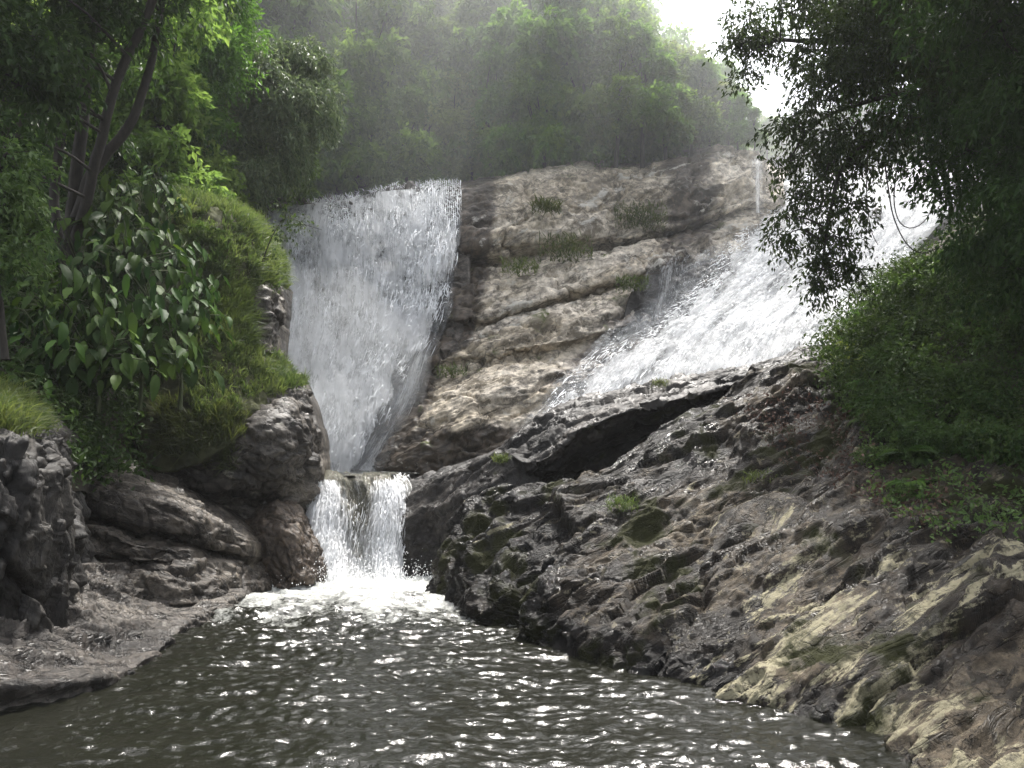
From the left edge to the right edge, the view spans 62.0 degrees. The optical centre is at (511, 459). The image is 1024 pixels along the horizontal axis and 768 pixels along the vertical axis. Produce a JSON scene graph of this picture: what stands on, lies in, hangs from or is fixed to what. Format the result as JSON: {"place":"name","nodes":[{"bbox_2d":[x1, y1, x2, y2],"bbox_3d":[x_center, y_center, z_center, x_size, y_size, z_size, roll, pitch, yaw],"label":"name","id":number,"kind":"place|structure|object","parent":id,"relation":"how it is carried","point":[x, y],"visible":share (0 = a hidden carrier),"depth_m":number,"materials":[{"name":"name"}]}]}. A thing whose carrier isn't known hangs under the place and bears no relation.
{"place":"outdoors","nodes":[
{"label":"outdoors","id":0,"kind":"place"},
{"bbox_2d":[0,85,272,492],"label":"hillside","id":1,"kind":"structure","parent":0,"point":[80,486],"depth_m":14.51,"materials":[{"name":"plant"}]},
{"bbox_2d":[0,127,69,360],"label":"young tree","id":2,"kind":"object","parent":1,"relation":"on","point":[25,188],"visible":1,"depth_m":10.44,"materials":[{"name":"green plant"}]},
{"bbox_2d":[3,254,102,351],"bbox_3d":[-7.080,-2.270,13.279,1.945,1.819,2.251,0,0,11],"label":"broadleaf plant","id":3,"kind":"object","parent":1,"relation":"on","point":[74,274],"visible":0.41,"depth_m":12.78,"materials":[{"name":"green plant"}]},
{"bbox_2d":[0,309,106,404],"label":"broadleaf plant","id":4,"kind":"object","parent":1,"relation":"on","point":[61,332],"visible":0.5,"depth_m":12.25,"materials":[{"name":"green plant"}]},
{"bbox_2d":[27,383,96,422],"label":"shrub","id":5,"kind":"object","parent":1,"relation":"on","point":[71,403],"visible":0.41,"depth_m":12.27,"materials":[{"name":"green plant"}]},
{"bbox_2d":[4,0,123,189],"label":"forest tree","id":6,"kind":"object","parent":1,"relation":"on","point":[110,174],"visible":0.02,"depth_m":20.02,"materials":[{"name":"green plant"}]},
{"bbox_2d":[29,209,145,317],"bbox_3d":[-7.139,-3.118,14.083,1.905,1.782,2.205,0,0,-40],"label":"broadleaf plant","id":7,"kind":"object","parent":1,"relation":"on","point":[86,269],"visible":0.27,"depth_m":13.76,"materials":[{"name":"green plant"}]},
{"bbox_2d":[19,261,177,340],"bbox_3d":[-6.528,-2.277,13.345,2.296,1.534,1.836,0,0,26],"label":"broadleaf plant","id":8,"kind":"object","parent":1,"relation":"on","point":[91,283],"visible":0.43,"depth_m":12.91,"materials":[{"name":"green plant"}]},
{"bbox_2d":[12,299,189,412],"bbox_3d":[-6.368,-1.549,12.924,2.460,1.644,1.967,0,0,6],"label":"broadleaf plant","id":9,"kind":"object","parent":1,"relation":"on","point":[95,353],"visible":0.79,"depth_m":12.56,"materials":[{"name":"green plant"}]},
{"bbox_2d":[0,132,239,494],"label":"ground cover","id":10,"kind":"object","parent":1,"relation":"on","point":[98,446],"visible":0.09,"depth_m":13.06,"materials":[{"name":"green plant"}]},
{"bbox_2d":[91,260,188,344],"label":"broadleaf plant","id":11,"kind":"object","parent":10,"relation":"on","point":[155,301],"visible":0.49,"depth_m":13.49,"materials":[{"name":"green plant"}]},
{"bbox_2d":[100,296,224,409],"bbox_3d":[-5.493,-1.734,13.739,1.773,1.826,2.182,0,0,19],"label":"broadleaf plant","id":12,"kind":"object","parent":10,"relation":"on","point":[166,368],"visible":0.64,"depth_m":13.49,"materials":[{"name":"green plant"}]},
{"bbox_2d":[0,0,260,286],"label":"forked tree","id":13,"kind":"object","parent":1,"relation":"on","point":[55,61],"visible":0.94,"depth_m":13.20,"materials":[{"name":"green plant"}]},
{"bbox_2d":[49,212,211,302],"bbox_3d":[-6.348,-3.168,14.143,2.426,1.620,1.939,0,0,-11],"label":"broadleaf plant","id":14,"kind":"object","parent":1,"relation":"on","point":[130,261],"visible":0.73,"depth_m":13.83,"materials":[{"name":"green plant"}]},
{"bbox_2d":[78,297,197,409],"bbox_3d":[-5.867,-1.660,13.422,1.738,1.743,1.955,0,0,-18],"label":"broadleaf plant","id":15,"kind":"object","parent":1,"relation":"on","point":[137,306],"visible":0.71,"depth_m":13.09,"materials":[{"name":"green plant"}]},
{"bbox_2d":[90,0,237,203],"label":"forest tree","id":16,"kind":"object","parent":1,"relation":"on","point":[160,138],"visible":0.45,"depth_m":19.39,"materials":[{"name":"green plant"}]},
{"bbox_2d":[128,0,257,207],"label":"forest tree","id":17,"kind":"object","parent":1,"relation":"on","point":[229,174],"visible":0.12,"depth_m":22.26,"materials":[{"name":"green plant"}]},
{"bbox_2d":[122,0,282,156],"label":"leafy tree","id":18,"kind":"object","parent":1,"relation":"on","point":[223,70],"visible":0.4,"depth_m":22.20,"materials":[{"name":"green plant"}]},
{"bbox_2d":[137,189,288,472],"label":"earth bank","id":19,"kind":"structure","parent":1,"relation":"on","point":[186,459],"depth_m":15.30,"materials":[{"name":"plant"}]},
{"bbox_2d":[50,173,166,271],"bbox_3d":[-6.945,-4.030,14.755,1.818,1.872,2.238,0,0,-26],"label":"broadleaf plant","id":20,"kind":"object","parent":19,"relation":"on","point":[108,205],"visible":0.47,"depth_m":14.35,"materials":[{"name":"green plant"}]},
{"bbox_2d":[91,169,191,257],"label":"broadleaf plant","id":21,"kind":"object","parent":19,"relation":"on","point":[150,207],"visible":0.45,"depth_m":15.31,"materials":[{"name":"green plant"}]},
{"bbox_2d":[121,165,185,220],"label":"broadleaf plant","id":22,"kind":"object","parent":19,"relation":"on","point":[159,188],"visible":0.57,"depth_m":16.27,"materials":[{"name":"green plant"}]},
{"bbox_2d":[135,219,207,302],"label":"broadleaf plant","id":23,"kind":"object","parent":19,"relation":"on","point":[174,261],"visible":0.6,"depth_m":14.80,"materials":[{"name":"green plant"}]},
{"bbox_2d":[154,270,233,355],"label":"broadleaf plant","id":24,"kind":"object","parent":19,"relation":"on","point":[192,313],"visible":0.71,"depth_m":14.14,"materials":[{"name":"green plant"}]},
{"bbox_2d":[162,259,229,317],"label":"broadleaf plant","id":25,"kind":"object","parent":19,"relation":"on","point":[214,285],"visible":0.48,"depth_m":15.10,"materials":[{"name":"green plant"}]},
{"bbox_2d":[171,243,275,344],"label":"grass","id":26,"kind":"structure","parent":19,"relation":"on","point":[242,300],"depth_m":16.52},
{"bbox_2d":[167,180,296,294],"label":"grass","id":27,"kind":"structure","parent":19,"relation":"on","point":[278,271],"depth_m":17.49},
{"bbox_2d":[261,197,320,261],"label":"twiggy branch","id":28,"kind":"object","parent":27,"relation":"on","point":[301,223],"visible":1,"depth_m":17.18,"materials":[{"name":"green plant"}]},
{"bbox_2d":[174,321,310,438],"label":"grass","id":29,"kind":"structure","parent":19,"relation":"on","point":[286,377],"depth_m":15.77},
{"bbox_2d":[252,282,292,357],"bbox_3d":[-5.274,-3.177,18.908,0.644,2.042,4.162,0,0,-10],"label":"rock outcrop","id":30,"kind":"object","parent":19,"relation":"on","point":[277,306],"visible":0.6,"depth_m":17.73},
{"bbox_2d":[211,45,322,206],"bbox_3d":[-7.596,-10.119,26.510,3.313,5.908,2.868,0,0,35],"label":"forest tree","id":31,"kind":"object","parent":1,"relation":"on","point":[302,193],"visible":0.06,"depth_m":26.65,"materials":[{"name":"green plant"}]},
{"bbox_2d":[212,32,347,219],"bbox_3d":[-6.939,-9.586,24.523,4.408,5.891,3.149,0,0,0],"label":"leafy tree","id":32,"kind":"object","parent":1,"relation":"on","point":[265,121],"visible":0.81,"depth_m":24.21,"materials":[{"name":"green plant"}]},
{"bbox_2d":[248,0,325,117],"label":"forest tree","id":33,"kind":"object","parent":1,"relation":"on","point":[301,15],"visible":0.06,"depth_m":30.08,"materials":[{"name":"green plant"}]},
{"bbox_2d":[245,0,353,199],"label":"forest tree","id":34,"kind":"object","parent":1,"relation":"on","point":[302,4],"visible":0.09,"depth_m":29.73,"materials":[{"name":"green plant"}]},
{"bbox_2d":[255,0,415,147],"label":"forest tree","id":35,"kind":"object","parent":1,"relation":"on","point":[325,25],"visible":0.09,"depth_m":30.05,"materials":[{"name":"green plant"}]},
{"bbox_2d":[266,181,470,438],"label":"fall wall","id":36,"kind":"structure","parent":0,"point":[460,278],"depth_m":25.97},
{"bbox_2d":[267,178,461,471],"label":"waterfall","id":37,"kind":"structure","parent":36,"relation":"on","point":[342,369],"depth_m":24.88,"materials":[{"name":"white liquid"}]},
{"bbox_2d":[441,95,488,182],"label":"forest tree","id":38,"kind":"object","parent":36,"relation":"on","point":[460,167],"visible":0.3,"depth_m":30.68,"materials":[{"name":"green plant"}]},
{"bbox_2d":[0,574,911,767],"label":"pool water","id":39,"kind":"structure","parent":0,"point":[379,673],"depth_m":7.54,"materials":[{"name":"liquid"}]},
{"bbox_2d":[161,373,330,518],"bbox_3d":[-6.047,0.259,17.322,4.870,4.266,4.977,0,0,0],"label":"boulder","id":40,"kind":"object","parent":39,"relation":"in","point":[284,451],"visible":0.3,"depth_m":15.32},
{"bbox_2d":[142,387,252,476],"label":"grass","id":41,"kind":"structure","parent":40,"relation":"on","point":[223,455],"depth_m":14.75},
{"bbox_2d":[245,499,327,589],"bbox_3d":[-4.152,1.524,16.025,1.656,1.664,2.952,0,0,0],"label":"boulder","id":42,"kind":"object","parent":39,"relation":"in","point":[286,537],"visible":0.83,"depth_m":14.85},
{"bbox_2d":[399,447,541,577],"bbox_3d":[-0.863,1.315,16.648,3.318,3.189,5.106,0,0,0],"label":"boulder","id":43,"kind":"object","parent":39,"relation":"in","point":[434,501],"visible":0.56,"depth_m":15.83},
{"bbox_2d":[351,144,786,479],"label":"cliff","id":44,"kind":"structure","parent":0,"point":[524,346],"depth_m":25.96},
{"bbox_2d":[411,0,527,176],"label":"forest tree","id":45,"kind":"object","parent":44,"relation":"on","point":[456,47],"visible":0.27,"depth_m":30.79,"materials":[{"name":"green plant"}]},
{"bbox_2d":[453,39,536,176],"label":"forest tree","id":46,"kind":"object","parent":44,"relation":"on","point":[493,97],"visible":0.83,"depth_m":29.65,"materials":[{"name":"green plant"}]},
{"bbox_2d":[497,44,584,171],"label":"forest tree","id":47,"kind":"object","parent":44,"relation":"on","point":[529,94],"visible":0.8,"depth_m":29.20,"materials":[{"name":"green plant"}]},
{"bbox_2d":[462,0,628,179],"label":"forest tree","id":48,"kind":"object","parent":44,"relation":"on","point":[518,32],"visible":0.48,"depth_m":29.49,"materials":[{"name":"green plant"}]},
{"bbox_2d":[528,193,565,216],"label":"grass tuft","id":49,"kind":"object","parent":44,"relation":"on","point":[545,206],"visible":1,"depth_m":26.32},
{"bbox_2d":[522,42,592,160],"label":"forest tree","id":50,"kind":"object","parent":44,"relation":"on","point":[563,76],"visible":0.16,"depth_m":29.74,"materials":[{"name":"green plant"}]},
{"bbox_2d":[534,231,594,264],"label":"grass tuft","id":51,"kind":"object","parent":44,"relation":"on","point":[572,249],"visible":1,"depth_m":26.02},
{"bbox_2d":[541,0,630,149],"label":"forest tree","id":52,"kind":"object","parent":44,"relation":"on","point":[583,99],"visible":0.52,"depth_m":29.27,"materials":[{"name":"green plant"}]},
{"bbox_2d":[563,10,647,167],"bbox_3d":[3.646,-12.845,29.926,3.112,5.676,3.729,0,0,29],"label":"forest tree","id":53,"kind":"object","parent":44,"relation":"on","point":[627,75],"visible":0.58,"depth_m":29.38,"materials":[{"name":"green plant"}]},
{"bbox_2d":[583,0,668,160],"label":"forest tree","id":54,"kind":"object","parent":44,"relation":"on","point":[638,9],"visible":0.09,"depth_m":30.90,"materials":[{"name":"green plant"}]},
{"bbox_2d":[613,199,668,231],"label":"grass tuft","id":55,"kind":"object","parent":44,"relation":"on","point":[643,215],"visible":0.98,"depth_m":27.48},
{"bbox_2d":[592,18,695,168],"bbox_3d":[4.960,-12.752,29.370,4.286,5.317,3.300,0,0,-28],"label":"forest tree","id":56,"kind":"object","parent":44,"relation":"on","point":[651,101],"visible":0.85,"depth_m":28.97,"materials":[{"name":"green plant"}]},
{"bbox_2d":[622,42,688,163],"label":"forest tree","id":57,"kind":"object","parent":44,"relation":"on","point":[656,154],"visible":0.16,"depth_m":30.66,"materials":[{"name":"green plant"}]},
{"bbox_2d":[626,39,724,159],"bbox_3d":[5.435,-12.600,29.631,3.659,4.540,2.817,0,0,32],"label":"forest tree","id":58,"kind":"object","parent":44,"relation":"on","point":[691,111],"visible":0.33,"depth_m":29.47,"materials":[{"name":"green plant"}]},
{"bbox_2d":[643,40,741,161],"bbox_3d":[6.330,-12.966,32.118,3.438,5.308,4.012,0,0,-23],"label":"forest tree","id":59,"kind":"object","parent":44,"relation":"on","point":[711,90],"visible":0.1,"depth_m":31.10,"materials":[{"name":"green plant"}]},
{"bbox_2d":[670,53,730,156],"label":"forest tree","id":60,"kind":"object","parent":44,"relation":"on","point":[705,70],"visible":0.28,"depth_m":30.49,"materials":[{"name":"green plant"}]},
{"bbox_2d":[725,91,753,150],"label":"forest tree","id":61,"kind":"object","parent":44,"relation":"on","point":[738,129],"visible":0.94,"depth_m":30.18,"materials":[{"name":"green plant"}]},
{"bbox_2d":[739,107,767,149],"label":"forest tree","id":62,"kind":"object","parent":44,"relation":"on","point":[752,116],"visible":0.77,"depth_m":30.45,"materials":[{"name":"green plant"}]},
{"bbox_2d":[316,147,1007,199],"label":"hillside","id":63,"kind":"structure","parent":0,"point":[341,192],"depth_m":36.27,"materials":[{"name":"soil"}]},
{"bbox_2d":[319,83,399,196],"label":"forest tree","id":64,"kind":"object","parent":63,"relation":"on","point":[373,179],"visible":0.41,"depth_m":29.63,"materials":[{"name":"green plant"}]},
{"bbox_2d":[309,0,444,195],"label":"forest tree","id":65,"kind":"object","parent":63,"relation":"on","point":[361,61],"visible":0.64,"depth_m":29.79,"materials":[{"name":"green plant"}]},
{"bbox_2d":[339,49,451,188],"bbox_3d":[-4.178,-11.756,30.675,4.166,6.341,3.477,0,0,36],"label":"forest tree","id":66,"kind":"object","parent":63,"relation":"on","point":[415,69],"visible":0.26,"depth_m":30.20,"materials":[{"name":"green plant"}]},
{"bbox_2d":[349,82,451,191],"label":"forest tree","id":67,"kind":"object","parent":63,"relation":"on","point":[417,99],"visible":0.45,"depth_m":29.60,"materials":[{"name":"green plant"}]},
{"bbox_2d":[347,0,453,136],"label":"forest tree","id":68,"kind":"object","parent":63,"relation":"on","point":[363,24],"visible":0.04,"depth_m":31.75,"materials":[{"name":"green plant"}]},
{"bbox_2d":[376,63,466,190],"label":"forest tree","id":69,"kind":"object","parent":63,"relation":"on","point":[434,82],"visible":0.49,"depth_m":29.89,"materials":[{"name":"green plant"}]},
{"bbox_2d":[378,0,472,145],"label":"forest tree","id":70,"kind":"object","parent":63,"relation":"on","point":[415,33],"visible":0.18,"depth_m":30.92,"materials":[{"name":"green plant"}]},
{"bbox_2d":[409,65,484,181],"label":"forest tree","id":71,"kind":"object","parent":63,"relation":"on","point":[447,119],"visible":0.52,"depth_m":30.49,"materials":[{"name":"green plant"}]},
{"bbox_2d":[436,0,527,126],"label":"forest tree","id":72,"kind":"object","parent":63,"relation":"on","point":[462,16],"visible":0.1,"depth_m":31.23,"materials":[{"name":"green plant"}]},
{"bbox_2d":[476,78,559,177],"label":"forest tree","id":73,"kind":"object","parent":63,"relation":"on","point":[487,131],"visible":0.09,"depth_m":29.96,"materials":[{"name":"green plant"}]},
{"bbox_2d":[528,0,630,167],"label":"forest tree","id":74,"kind":"object","parent":63,"relation":"on","point":[601,152],"visible":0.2,"depth_m":29.78,"materials":[{"name":"green plant"}]},
{"bbox_2d":[624,21,696,163],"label":"forest tree","id":75,"kind":"object","parent":63,"relation":"on","point":[684,32],"visible":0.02,"depth_m":33.68,"materials":[{"name":"green plant"}]},
{"bbox_2d":[573,167,985,395],"bbox_3d":[13.301,-7.229,31.637,13.342,13.977,31.530,0,0,35],"label":"stream bed rock","id":76,"kind":"object","parent":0,"point":[702,242],"visible":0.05,"depth_m":27.02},
{"bbox_2d":[617,259,728,342],"bbox_3d":[5.119,-4.583,26.844,3.139,3.706,5.935,0,0,27],"label":"boulder","id":77,"kind":"object","parent":76,"relation":"on","point":[689,277],"visible":0.61,"depth_m":25.45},
{"bbox_2d":[547,161,972,411],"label":"waterfall","id":78,"kind":"structure","parent":76,"relation":"on","point":[758,323],"depth_m":23.99,"materials":[{"name":"white liquid"}]},
{"bbox_2d":[765,78,989,178],"bbox_3d":[17.714,-14.633,39.502,14.129,5.893,5.502,0,0,-4],"label":"leafy tree","id":79,"kind":"object","parent":76,"relation":"on","point":[862,117],"visible":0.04,"depth_m":37.88,"materials":[{"name":"green plant"}]},
{"bbox_2d":[648,0,1012,184],"label":"sky","id":80,"kind":"structure","parent":0,"point":[699,14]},
{"bbox_2d":[864,208,1023,458],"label":"hillside","id":81,"kind":"structure","parent":0,"point":[959,357],"depth_m":12.64,"materials":[{"name":"plant"}]},
{"bbox_2d":[702,0,1022,318],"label":"overhanging tree","id":82,"kind":"object","parent":81,"relation":"on","point":[869,41],"visible":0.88,"depth_m":13.54,"materials":[{"name":"green plant"}]},
{"bbox_2d":[839,306,899,347],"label":"shrub","id":83,"kind":"object","parent":81,"relation":"on","point":[854,323],"visible":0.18,"depth_m":14.45,"materials":[{"name":"green plant"}]},
{"bbox_2d":[855,264,948,314],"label":"shrub","id":84,"kind":"object","parent":81,"relation":"on","point":[887,290],"visible":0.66,"depth_m":15.03,"materials":[{"name":"green plant"}]},
{"bbox_2d":[865,297,943,347],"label":"shrub","id":85,"kind":"object","parent":81,"relation":"on","point":[886,318],"visible":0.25,"depth_m":13.60,"materials":[{"name":"green plant"}]},
{"bbox_2d":[793,204,1023,470],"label":"ground cover","id":86,"kind":"object","parent":81,"relation":"on","point":[846,377],"visible":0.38,"depth_m":12.63,"materials":[{"name":"green plant"}]},
{"bbox_2d":[794,0,1023,340],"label":"leafy tree","id":87,"kind":"object","parent":81,"relation":"on","point":[994,31],"visible":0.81,"depth_m":11.39,"materials":[{"name":"green plant"}]},
{"bbox_2d":[878,306,943,351],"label":"shrub","id":88,"kind":"object","parent":81,"relation":"on","point":[907,327],"visible":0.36,"depth_m":13.33,"materials":[{"name":"green plant"}]},
{"bbox_2d":[939,305,1023,373],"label":"shrub","id":89,"kind":"object","parent":81,"relation":"on","point":[992,337],"visible":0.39,"depth_m":12.20,"materials":[{"name":"green plant"}]},
{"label":"river bed ground","id":90,"kind":"structure","parent":0,"visible":0},
{"bbox_2d":[0,409,100,632],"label":"rock outcrop","id":91,"kind":"object","parent":90,"relation":"on","point":[47,550],"visible":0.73,"depth_m":8.63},
{"bbox_2d":[0,367,61,438],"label":"grass","id":92,"kind":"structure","parent":91,"relation":"on","point":[19,410],"depth_m":9.01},
{"bbox_2d":[0,562,249,711],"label":"rock shelf","id":93,"kind":"object","parent":90,"relation":"on","point":[115,629],"visible":0.46,"depth_m":9.26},
{"bbox_2d":[100,549,271,604],"bbox_3d":[-5.370,1.961,14.448,2.573,1.313,4.905,0,0,0],"label":"rock slab","id":94,"kind":"object","parent":93,"relation":"on","point":[212,574],"visible":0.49,"depth_m":12.64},
{"bbox_2d":[85,518,208,561],"bbox_3d":[-6.015,1.488,13.692,2.479,1.640,3.016,0,0,0],"label":"rock slab","id":95,"kind":"object","parent":94,"relation":"on","point":[114,542],"visible":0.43,"depth_m":12.47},
{"bbox_2d":[81,460,262,565],"bbox_3d":[-5.911,1.029,14.401,3.512,2.474,3.850,0,0,-15],"label":"rock slab","id":96,"kind":"object","parent":94,"relation":"on","point":[165,506],"visible":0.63,"depth_m":13.11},
{"bbox_2d":[271,469,431,585],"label":"waterfall","id":97,"kind":"structure","parent":90,"relation":"on","point":[354,518],"depth_m":16.04,"materials":[{"name":"white liquid"}]},
{"bbox_2d":[425,357,1023,767],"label":"rock bank","id":98,"kind":"object","parent":90,"relation":"on","point":[840,605],"visible":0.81,"depth_m":9.44,"materials":[{"name":"stone"}]},
{"bbox_2d":[498,344,830,483],"bbox_3d":[3.356,-0.700,16.717,7.668,3.632,4.767,0,0,0],"label":"overhanging rock","id":99,"kind":"object","parent":98,"relation":"on","point":[595,432],"visible":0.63,"depth_m":15.34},
{"bbox_2d":[707,491,809,546],"bbox_3d":[3.265,1.097,10.612,1.687,1.156,1.746,-26,19,-18],"label":"boulder","id":100,"kind":"object","parent":98,"relation":"on","point":[773,511],"visible":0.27,"depth_m":10.56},
{"bbox_2d":[724,385,995,532],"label":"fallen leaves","id":101,"kind":"object","parent":98,"relation":"on","point":[847,453],"visible":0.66,"depth_m":11.25,"materials":[{"name":"brown plant"}]},
{"bbox_2d":[849,441,891,467],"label":"shrub","id":102,"kind":"object","parent":98,"relation":"on","point":[857,455],"visible":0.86,"depth_m":10.52,"materials":[{"name":"green plant"}]},
{"bbox_2d":[862,328,955,394],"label":"shrub","id":103,"kind":"object","parent":98,"relation":"on","point":[890,361],"visible":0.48,"depth_m":12.51,"materials":[{"name":"green plant"}]},
{"bbox_2d":[872,402,982,457],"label":"shrub","id":104,"kind":"object","parent":98,"relation":"on","point":[912,423],"visible":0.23,"depth_m":10.74,"materials":[{"name":"green plant"}]},
{"bbox_2d":[886,419,969,466],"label":"shrub","id":105,"kind":"object","parent":98,"relation":"on","point":[937,439],"visible":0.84,"depth_m":10.41,"materials":[{"name":"green plant"}]},
{"bbox_2d":[857,429,1023,542],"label":"ground cover","id":106,"kind":"object","parent":98,"relation":"on","point":[1013,492],"visible":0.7,"depth_m":9.37,"materials":[{"name":"green plant"}]},
{"bbox_2d":[927,408,996,457],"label":"shrub","id":107,"kind":"object","parent":98,"relation":"on","point":[954,437],"visible":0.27,"depth_m":10.53,"materials":[{"name":"green plant"}]},
{"bbox_2d":[950,413,1023,466],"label":"shrub","id":108,"kind":"object","parent":98,"relation":"on","point":[1013,454],"visible":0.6,"depth_m":10.06,"materials":[{"name":"green plant"}]},
{"bbox_2d":[974,419,1023,464],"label":"shrub","id":109,"kind":"object","parent":98,"relation":"on","point":[1002,430],"visible":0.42,"depth_m":10.08,"materials":[{"name":"green plant"}]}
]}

